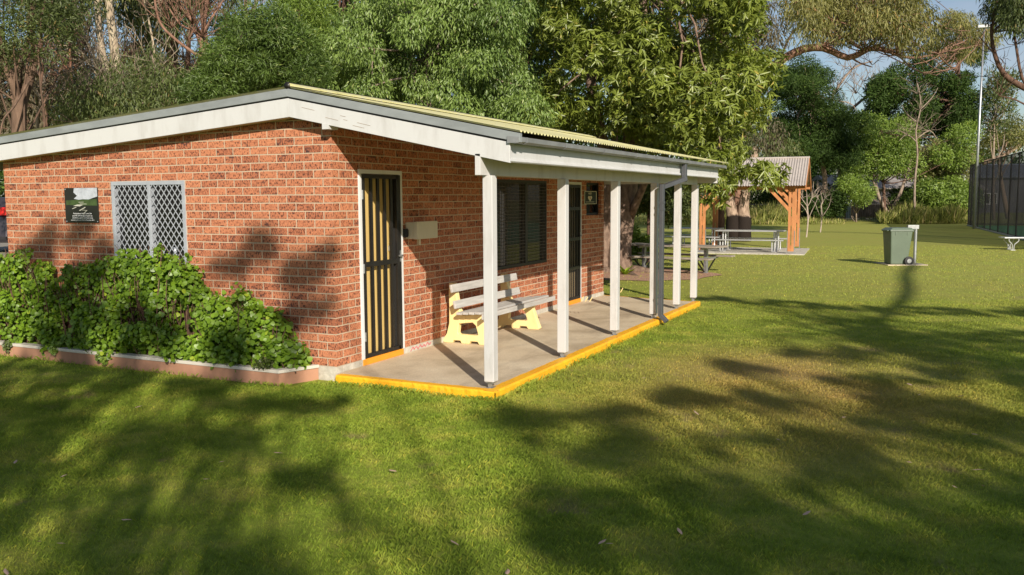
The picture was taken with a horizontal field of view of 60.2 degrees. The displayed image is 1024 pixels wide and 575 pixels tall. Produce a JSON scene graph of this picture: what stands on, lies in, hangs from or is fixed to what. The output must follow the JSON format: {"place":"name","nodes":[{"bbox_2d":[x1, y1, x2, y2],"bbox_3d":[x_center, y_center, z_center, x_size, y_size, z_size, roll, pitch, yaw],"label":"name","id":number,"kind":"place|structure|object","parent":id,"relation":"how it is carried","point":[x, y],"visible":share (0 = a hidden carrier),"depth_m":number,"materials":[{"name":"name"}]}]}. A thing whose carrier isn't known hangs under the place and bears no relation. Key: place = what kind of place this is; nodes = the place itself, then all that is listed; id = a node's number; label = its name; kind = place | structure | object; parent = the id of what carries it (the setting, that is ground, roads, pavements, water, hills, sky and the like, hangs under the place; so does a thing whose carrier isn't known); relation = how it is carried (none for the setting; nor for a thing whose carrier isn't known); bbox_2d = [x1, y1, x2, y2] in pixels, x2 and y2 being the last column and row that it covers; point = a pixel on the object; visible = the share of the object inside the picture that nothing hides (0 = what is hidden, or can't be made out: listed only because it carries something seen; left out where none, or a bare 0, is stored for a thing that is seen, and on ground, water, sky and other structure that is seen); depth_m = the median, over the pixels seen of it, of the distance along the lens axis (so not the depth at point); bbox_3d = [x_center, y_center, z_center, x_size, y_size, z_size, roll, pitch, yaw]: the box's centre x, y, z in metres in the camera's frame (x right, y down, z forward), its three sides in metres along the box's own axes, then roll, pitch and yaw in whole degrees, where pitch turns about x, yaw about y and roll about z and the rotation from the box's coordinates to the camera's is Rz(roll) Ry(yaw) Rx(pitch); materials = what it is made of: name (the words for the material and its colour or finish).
{"place":"outdoors","nodes":[
{"label":"outdoors","id":0,"kind":"place"},
{"bbox_2d":[0,243,8,262],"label":"driveway","id":1,"kind":"structure","parent":0,"point":[3,246],"depth_m":35.23,"materials":[{"name":"grey concrete"}]},
{"bbox_2d":[0,197,7,242],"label":"parked car","id":2,"kind":"object","parent":1,"relation":"on","point":[3,230],"visible":0.09,"depth_m":31.75,"materials":[{"name":"grey paint"}]},
{"bbox_2d":[0,18,93,134],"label":"tree","id":3,"kind":"object","parent":1,"relation":"on","point":[6,128],"visible":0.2,"depth_m":25.33,"materials":[{"name":"brown plant"}]},
{"bbox_2d":[0,11,128,123],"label":"tree","id":4,"kind":"object","parent":1,"relation":"on","point":[81,48],"visible":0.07,"depth_m":27.87,"materials":[{"name":"green plant"}]},
{"bbox_2d":[78,18,197,112],"bbox_3d":[-13.285,-6.139,32.186,6.529,9.711,5.801,2,6,26],"label":"tree","id":5,"kind":"object","parent":1,"relation":"on","point":[124,49],"visible":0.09,"depth_m":31.34,"materials":[{"name":"green plant"}]},
{"bbox_2d":[29,0,135,67],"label":"tree","id":6,"kind":"object","parent":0,"point":[96,34],"visible":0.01,"depth_m":40.24,"materials":[{"name":"green plant"}]},
{"bbox_2d":[178,33,197,65],"bbox_3d":[-11.593,-5.794,33.870,5.167,8.666,6.478,-2,6,-17],"label":"tree","id":7,"kind":"object","parent":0,"point":[192,60],"depth_m":32.25,"materials":[{"name":"green plant"}]},
{"bbox_2d":[159,0,228,74],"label":"slender gum","id":8,"kind":"object","parent":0,"point":[188,55],"visible":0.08,"depth_m":30.92,"materials":[{"name":"brown plant"}]},
{"bbox_2d":[160,0,245,74],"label":"slender gum","id":9,"kind":"object","parent":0,"point":[230,3],"visible":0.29,"depth_m":27.00,"materials":[{"name":"red plant"}]},
{"bbox_2d":[183,0,229,67],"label":"slender gum","id":10,"kind":"object","parent":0,"point":[206,30],"visible":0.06,"depth_m":28.98,"materials":[{"name":"brown plant"}]},
{"bbox_2d":[196,0,277,24],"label":"tree","id":11,"kind":"object","parent":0,"point":[227,10],"visible":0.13,"depth_m":38.39,"materials":[{"name":"green plant"}]},
{"bbox_2d":[225,0,275,22],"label":"slender gum","id":12,"kind":"object","parent":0,"point":[257,1],"visible":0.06,"depth_m":29.73,"materials":[{"name":"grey plant"}]},
{"bbox_2d":[309,0,406,73],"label":"tree","id":13,"kind":"object","parent":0,"point":[343,3],"visible":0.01,"depth_m":26.94,"materials":[{"name":"green plant"}]},
{"bbox_2d":[402,3,485,110],"bbox_3d":[-2.873,-6.399,29.840,5.334,10.588,6.191,1,6,11],"label":"tree","id":14,"kind":"object","parent":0,"point":[452,93],"depth_m":28.92,"materials":[{"name":"green plant"}]},
{"bbox_2d":[0,200,1023,574],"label":"lawn","id":15,"kind":"structure","parent":0,"point":[864,234],"depth_m":6.74,"materials":[{"name":"plant"}]},
{"bbox_2d":[11,0,84,126],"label":"slender gum","id":16,"kind":"object","parent":15,"relation":"on","point":[47,78],"visible":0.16,"depth_m":23.96,"materials":[{"name":"brown plant"}]},
{"bbox_2d":[0,0,96,134],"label":"forked gum tree","id":17,"kind":"object","parent":15,"relation":"on","point":[19,97],"visible":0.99,"depth_m":15.65,"materials":[{"name":"brown plant"}]},
{"bbox_2d":[0,0,113,128],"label":"slender gum","id":18,"kind":"object","parent":15,"relation":"on","point":[39,102],"visible":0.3,"depth_m":19.05,"materials":[{"name":"brown plant"}]},
{"bbox_2d":[27,0,100,102],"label":"slender gum","id":19,"kind":"object","parent":15,"relation":"on","point":[70,62],"visible":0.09,"depth_m":22.98,"materials":[{"name":"red plant"}]},
{"bbox_2d":[32,5,102,105],"bbox_3d":[-13.183,-5.984,27.267,4.419,10.374,3.060,2,6,26],"label":"slender gum","id":20,"kind":"object","parent":15,"relation":"on","point":[67,55],"visible":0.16,"depth_m":26.95,"materials":[{"name":"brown plant"}]},
{"bbox_2d":[43,0,152,93],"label":"slender gum","id":21,"kind":"object","parent":15,"relation":"on","point":[120,7],"visible":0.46,"depth_m":23.59,"materials":[{"name":"brown plant"}]},
{"bbox_2d":[3,19,194,125],"bbox_3d":[-8.676,-2.720,18.782,3.754,5.542,5.974,-3,6,-24],"label":"understory bush","id":22,"kind":"object","parent":15,"relation":"on","point":[127,93],"visible":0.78,"depth_m":17.60,"materials":[{"name":"green plant"}]},
{"bbox_2d":[72,0,140,85],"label":"pale gum tree","id":23,"kind":"object","parent":15,"relation":"on","point":[111,28],"visible":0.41,"depth_m":20.91,"materials":[{"name":"beige plant"}]},
{"bbox_2d":[79,0,196,104],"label":"slender gum","id":24,"kind":"object","parent":15,"relation":"on","point":[150,28],"visible":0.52,"depth_m":21.89,"materials":[{"name":"brown plant"}]},
{"bbox_2d":[84,0,191,103],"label":"slender gum","id":25,"kind":"object","parent":15,"relation":"on","point":[146,36],"visible":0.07,"depth_m":25.94,"materials":[{"name":"brown plant"}]},
{"bbox_2d":[0,340,318,385],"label":"garden bed","id":26,"kind":"object","parent":15,"relation":"on","point":[247,373],"visible":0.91,"depth_m":9.66,"materials":[{"name":"painted concrete"},{"name":"beige concrete"}]},
{"bbox_2d":[1,340,12,352],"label":"ground creeper","id":27,"kind":"object","parent":26,"relation":"on","point":[5,347],"visible":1,"depth_m":10.80,"materials":[{"name":"green plant"}]},
{"bbox_2d":[0,247,65,351],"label":"garden shrub","id":28,"kind":"object","parent":26,"relation":"in","point":[22,277],"visible":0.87,"depth_m":10.82,"materials":[{"name":"green plant"}]},
{"bbox_2d":[48,346,108,364],"bbox_3d":[-5.048,0.781,10.292,0.977,0.168,0.151,2,6,26],"label":"trailing sprig","id":29,"kind":"object","parent":26,"relation":"on","point":[102,359],"visible":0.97,"depth_m":10.10,"materials":[{"name":"green plant"}]},
{"bbox_2d":[33,243,226,363],"bbox_3d":[-4.387,0.167,10.175,2.810,1.400,0.719,2,6,26],"label":"garden shrub","id":30,"kind":"object","parent":26,"relation":"in","point":[153,291],"visible":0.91,"depth_m":10.00,"materials":[{"name":"green plant"}]},
{"bbox_2d":[183,282,312,373],"bbox_3d":[-2.825,0.437,9.450,1.566,0.994,0.626,2,6,26],"label":"garden shrub","id":31,"kind":"object","parent":26,"relation":"in","point":[249,330],"visible":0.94,"depth_m":9.31,"materials":[{"name":"green plant"}]},
{"bbox_2d":[252,357,273,370],"bbox_3d":[-2.585,0.789,9.147,0.248,0.174,0.180,1,6,14],"label":"succulent clump","id":32,"kind":"object","parent":26,"relation":"on","point":[260,363],"visible":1,"depth_m":9.11,"materials":[{"name":"green plant"}]},
{"bbox_2d":[114,0,216,105],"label":"dark gum tree","id":33,"kind":"object","parent":15,"relation":"on","point":[159,32],"visible":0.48,"depth_m":24.34,"materials":[{"name":"brown plant"}]},
{"bbox_2d":[137,0,245,56],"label":"leaning red tree","id":34,"kind":"object","parent":15,"relation":"on","point":[191,18],"visible":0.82,"depth_m":17.97,"materials":[{"name":"brown plant"}]},
{"bbox_2d":[167,0,339,104],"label":"wattle tree","id":35,"kind":"object","parent":15,"relation":"on","point":[265,49],"visible":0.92,"depth_m":16.67,"materials":[{"name":"green plant"}]},
{"bbox_2d":[264,0,345,90],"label":"wattle tree","id":36,"kind":"object","parent":15,"relation":"on","point":[312,14],"visible":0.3,"depth_m":20.23,"materials":[{"name":"green plant"}]},
{"bbox_2d":[0,82,726,400],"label":"clubhouse","id":37,"kind":"structure","parent":15,"relation":"on","point":[300,205],"depth_m":10.04,"materials":[{"name":"brick"}]},
{"bbox_2d":[64,188,99,222],"bbox_3d":[-5.213,-0.996,10.706,0.580,0.421,0.012,2,6,26],"label":"plaque","id":38,"kind":"object","parent":37,"relation":"attached to","point":[81,205],"visible":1,"depth_m":10.70,"materials":[{"name":"black metal"}]},
{"bbox_2d":[111,180,187,263],"bbox_3d":[-4.197,-0.748,10.279,1.170,0.972,0.082,2,6,26],"label":"window","id":39,"kind":"structure","parent":37,"relation":"in","point":[145,214],"depth_m":10.25,"materials":[{"name":"silver metal"}]},
{"bbox_2d":[361,174,402,357],"bbox_3d":[-1.463,-0.256,9.937,0.124,2.010,0.760,2,6,26],"label":"security door","id":40,"kind":"structure","parent":37,"relation":"in","point":[398,261],"depth_m":9.95,"materials":[{"name":"black metal"}]},
{"bbox_2d":[403,229,408,236],"bbox_3d":[-1.241,-0.634,10.311,0.056,0.101,0.066,2,6,26],"label":"key safe","id":41,"kind":"object","parent":37,"relation":"attached to","point":[405,233],"visible":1,"depth_m":10.28,"materials":[{"name":"black metal"}]},
{"bbox_2d":[405,221,437,244],"bbox_3d":[-1.075,-0.646,10.532,0.165,0.286,0.468,2,6,26],"label":"electrical box","id":42,"kind":"object","parent":37,"relation":"attached to","point":[419,231],"visible":1,"depth_m":10.40,"materials":[{"name":"beige paint"}]},
{"bbox_2d":[497,179,546,269],"bbox_3d":[0.132,-0.966,13.295,0.070,1.292,1.800,2,6,26],"label":"window","id":43,"kind":"structure","parent":37,"relation":"in","point":[521,204],"depth_m":13.30,"materials":[{"name":"black glass"}]},
{"bbox_2d":[443,273,622,344],"bbox_3d":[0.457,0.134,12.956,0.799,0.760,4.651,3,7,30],"label":"porch bench","id":44,"kind":"object","parent":37,"relation":"on","point":[508,304],"visible":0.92,"depth_m":11.44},
{"bbox_2d":[569,185,581,300],"bbox_3d":[1.042,-0.763,15.058,0.071,1.960,0.754,2,6,26],"label":"security door","id":45,"kind":"structure","parent":37,"relation":"in","point":[572,188],"depth_m":15.19,"materials":[{"name":"black metal"}]},
{"bbox_2d":[584,191,596,203],"bbox_3d":[1.400,-1.605,15.779,0.011,0.230,0.610,2,6,26],"label":"defibrillator sign","id":46,"kind":"object","parent":37,"relation":"attached to","point":[590,197],"visible":1,"depth_m":15.77,"materials":[{"name":"green plastic"}]},
{"bbox_2d":[586,183,597,214],"bbox_3d":[1.399,-1.605,16.019,0.070,0.582,0.780,2,6,26],"label":"window","id":47,"kind":"structure","parent":37,"relation":"in","point":[591,209],"depth_m":16.20,"materials":[{"name":"black glass"}]},
{"bbox_2d":[309,0,560,127],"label":"drooping tree","id":48,"kind":"object","parent":15,"relation":"on","point":[422,30],"visible":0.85,"depth_m":18.70,"materials":[{"name":"green plant"}]},
{"bbox_2d":[0,0,1022,216],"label":"distant wood","id":49,"kind":"object","parent":15,"relation":"on","point":[2,186],"visible":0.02,"depth_m":86.37,"materials":[{"name":"green plant"}]},
{"bbox_2d":[483,0,594,143],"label":"tree","id":50,"kind":"object","parent":15,"relation":"on","point":[552,51],"visible":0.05,"depth_m":27.51,"materials":[{"name":"green plant"}]},
{"bbox_2d":[561,1,693,157],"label":"tree","id":51,"kind":"object","parent":15,"relation":"on","point":[617,138],"depth_m":29.70,"materials":[{"name":"green plant"}]},
{"bbox_2d":[631,223,649,261],"bbox_3d":[3.470,-1.248,24.603,1.038,1.096,0.750,0,6,4],"label":"green bush","id":52,"kind":"object","parent":15,"relation":"on","point":[636,238],"visible":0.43,"depth_m":24.45,"materials":[{"name":"green plant"}]},
{"bbox_2d":[603,267,720,280],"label":"bark mulch","id":53,"kind":"object","parent":15,"relation":"on","point":[685,273],"visible":0.34,"depth_m":21.43,"materials":[{"name":"brown wood"}]},
{"bbox_2d":[505,0,792,275],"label":"broad leafed tree","id":54,"kind":"object","parent":53,"relation":"on","point":[631,42],"visible":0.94,"depth_m":19.59,"materials":[{"name":"green plant"}]},
{"bbox_2d":[628,243,734,272],"bbox_3d":[4.132,-0.747,22.599,2.644,0.700,1.640,4,7,36],"label":"timber table","id":55,"kind":"object","parent":53,"relation":"on","point":[705,248],"visible":0.67,"depth_m":22.30,"materials":[{"name":"wood"}]},
{"bbox_2d":[635,184,707,261],"bbox_3d":[4.343,-2.205,26.084,2.691,2.904,3.024,2,6,26],"label":"dark sapling","id":56,"kind":"object","parent":15,"relation":"on","point":[644,206],"visible":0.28,"depth_m":25.46,"materials":[{"name":"green plant"}]},
{"bbox_2d":[665,227,726,244],"bbox_3d":[6.922,-1.868,33.171,2.000,0.747,1.660,2,6,24],"label":"aluminium table","id":57,"kind":"object","parent":15,"relation":"on","point":[707,236],"visible":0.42,"depth_m":32.72,"materials":[{"name":"silver metal"}]},
{"bbox_2d":[684,0,793,244],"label":"tree","id":58,"kind":"object","parent":15,"relation":"on","point":[721,212],"visible":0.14,"depth_m":33.68,"materials":[{"name":"green plant"}]},
{"bbox_2d":[681,127,805,241],"bbox_3d":[10.129,-4.566,38.331,4.766,5.311,6.584,2,6,26],"label":"twin trunk tree","id":59,"kind":"object","parent":15,"relation":"on","point":[740,219],"visible":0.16,"depth_m":37.84,"materials":[{"name":"green plant"}]},
{"bbox_2d":[690,156,811,254],"bbox_3d":[8.352,-2.890,31.038,3.920,3.320,3.913,2,6,21],"label":"picnic shelter","id":60,"kind":"object","parent":15,"relation":"on","point":[800,177],"visible":0.58,"depth_m":30.11,"materials":[{"name":"wood"}]},
{"bbox_2d":[711,229,786,252],"bbox_3d":[8.252,-1.613,30.585,2.380,0.747,1.660,2,6,24],"label":"aluminium table","id":61,"kind":"object","parent":60,"relation":"on","point":[775,246],"visible":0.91,"depth_m":30.29,"materials":[{"name":"silver metal"}]},
{"bbox_2d":[702,189,806,208],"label":"shrub","id":62,"kind":"object","parent":15,"relation":"on","point":[765,198],"visible":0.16,"depth_m":74.88,"materials":[{"name":"green plant"}]},
{"bbox_2d":[698,201,891,220],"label":"picket fence","id":63,"kind":"object","parent":15,"relation":"on","point":[859,218],"visible":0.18,"depth_m":67.09,"materials":[{"name":"grey wood"}]},
{"bbox_2d":[800,182,822,236],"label":"bare sapling","id":64,"kind":"object","parent":15,"relation":"on","point":[808,215],"visible":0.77,"depth_m":41.35,"materials":[{"name":"brown wood"}]},
{"bbox_2d":[752,53,878,216],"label":"dark conifer","id":65,"kind":"object","parent":15,"relation":"on","point":[817,131],"visible":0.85,"depth_m":62.65,"materials":[{"name":"green plant"}]},
{"bbox_2d":[807,183,835,231],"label":"bare sapling","id":66,"kind":"object","parent":15,"relation":"on","point":[817,195],"visible":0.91,"depth_m":46.90,"materials":[{"name":"brown wood"}]},
{"bbox_2d":[800,186,849,219],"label":"shrub","id":67,"kind":"object","parent":15,"relation":"on","point":[837,207],"visible":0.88,"depth_m":63.64,"materials":[{"name":"green plant"}]},
{"bbox_2d":[832,168,878,221],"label":"bright shrub","id":68,"kind":"object","parent":15,"relation":"on","point":[850,183],"visible":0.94,"depth_m":63.53,"materials":[{"name":"green plant"}]},
{"bbox_2d":[810,175,919,215],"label":"house","id":69,"kind":"structure","parent":15,"relation":"on","point":[830,179],"depth_m":84.55,"materials":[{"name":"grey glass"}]},
{"bbox_2d":[733,0,1004,210],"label":"long limbed gum","id":70,"kind":"object","parent":15,"relation":"on","point":[882,19],"visible":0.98,"depth_m":37.87,"materials":[{"name":"green plant"}]},
{"bbox_2d":[825,48,913,218],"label":"bare limbed gum","id":71,"kind":"object","parent":15,"relation":"on","point":[854,83],"visible":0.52,"depth_m":73.10,"materials":[{"name":"grey plant"}]},
{"bbox_2d":[851,204,888,217],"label":"paling fence","id":72,"kind":"object","parent":15,"relation":"on","point":[866,212],"visible":0.22,"depth_m":75.94,"materials":[{"name":"grey wood"}]},
{"bbox_2d":[853,159,914,210],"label":"split trunk tree","id":73,"kind":"object","parent":15,"relation":"on","point":[880,199],"visible":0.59,"depth_m":64.81,"materials":[{"name":"grey plant"}]},
{"bbox_2d":[880,184,912,209],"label":"shrub","id":74,"kind":"object","parent":15,"relation":"on","point":[893,194],"visible":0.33,"depth_m":67.36,"materials":[{"name":"green plant"}]},
{"bbox_2d":[874,262,927,265],"bbox_3d":[10.881,-0.653,24.772,1.100,0.045,0.980,0,6,0],"label":"concrete pad","id":75,"kind":"object","parent":15,"relation":"on","point":[913,264],"visible":0.53,"depth_m":24.36,"materials":[{"name":"grey concrete"}]},
{"bbox_2d":[881,227,914,264],"bbox_3d":[10.691,-1.147,24.549,0.731,1.035,0.642,0,6,0],"label":"wheelie bin","id":76,"kind":"object","parent":75,"relation":"on","point":[896,241],"visible":0.99,"depth_m":24.31,"materials":[{"name":"green plastic"}]},
{"bbox_2d":[907,225,918,262],"bbox_3d":[11.297,-1.214,24.907,0.350,1.090,0.200,0,6,0],"label":"bin post","id":77,"kind":"object","parent":75,"relation":"on","point":[915,227],"visible":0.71,"depth_m":24.86,"materials":[{"name":"metal"}]},
{"bbox_2d":[878,73,954,209],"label":"dead tree","id":78,"kind":"object","parent":15,"relation":"on","point":[917,154],"visible":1,"depth_m":61.37,"materials":[{"name":"grey plant"}]},
{"bbox_2d":[849,110,984,211],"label":"green tree","id":79,"kind":"object","parent":15,"relation":"on","point":[893,151],"visible":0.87,"depth_m":64.32,"materials":[{"name":"green plant"}]},
{"bbox_2d":[858,41,994,182],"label":"tall dark tree","id":80,"kind":"object","parent":15,"relation":"on","point":[886,95],"visible":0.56,"depth_m":68.50,"materials":[{"name":"green plant"}]},
{"bbox_2d":[903,173,968,216],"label":"shrub","id":81,"kind":"object","parent":15,"relation":"on","point":[937,193],"visible":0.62,"depth_m":62.40,"materials":[{"name":"green plant"}]},
{"bbox_2d":[909,136,981,187],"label":"shrub","id":82,"kind":"object","parent":15,"relation":"on","point":[936,172],"visible":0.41,"depth_m":65.37,"materials":[{"name":"green plant"}]},
{"bbox_2d":[972,24,989,228],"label":"floodlight pole","id":83,"kind":"object","parent":15,"relation":"on","point":[983,27],"visible":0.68,"depth_m":50.20,"materials":[{"name":"metal"}]},
{"bbox_2d":[966,63,1021,158],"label":"sparse tree","id":84,"kind":"object","parent":15,"relation":"on","point":[996,122],"visible":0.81,"depth_m":68.34,"materials":[{"name":"green plant"}]},
{"bbox_2d":[967,151,1023,239],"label":"court fence","id":85,"kind":"object","parent":15,"relation":"on","point":[1000,199],"visible":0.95,"depth_m":44.51,"materials":[{"name":"black metal"}]},
{"bbox_2d":[974,112,1023,161],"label":"spreading tree","id":86,"kind":"object","parent":15,"relation":"on","point":[1015,140],"visible":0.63,"depth_m":73.18,"materials":[{"name":"green plant"}]},
{"bbox_2d":[998,237,1023,249],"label":"court bench","id":87,"kind":"object","parent":15,"relation":"on","point":[1012,247],"visible":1,"depth_m":30.75,"materials":[{"name":"metal"}]},
{"bbox_2d":[0,0,1023,199],"label":"sky","id":88,"kind":"structure","parent":0,"point":[968,5],"materials":[{"name":"blue"}]},
{"bbox_2d":[620,265,636,274],"bbox_3d":[2.793,-0.460,21.802,0.580,0.321,0.452,2,6,26],"label":"lime plant","id":89,"kind":"object","parent":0,"point":[626,271],"visible":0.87,"depth_m":21.77,"materials":[{"name":"green plant"}]},
{"bbox_2d":[634,215,967,224],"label":"edge grass","id":90,"kind":"structure","parent":0,"point":[814,220],"depth_m":60.50,"materials":[{"name":"green plant"}]},
{"bbox_2d":[664,198,967,224],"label":"long grass","id":91,"kind":"structure","parent":0,"point":[779,213],"depth_m":60.63,"materials":[{"name":"green plant"}]},
{"bbox_2d":[836,200,854,217],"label":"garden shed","id":92,"kind":"structure","parent":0,"point":[848,212],"depth_m":77.96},
{"bbox_2d":[953,0,1023,104],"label":"edge gum","id":93,"kind":"object","parent":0,"point":[1006,15],"visible":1,"depth_m":34.79,"materials":[{"name":"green plant"}]}
]}

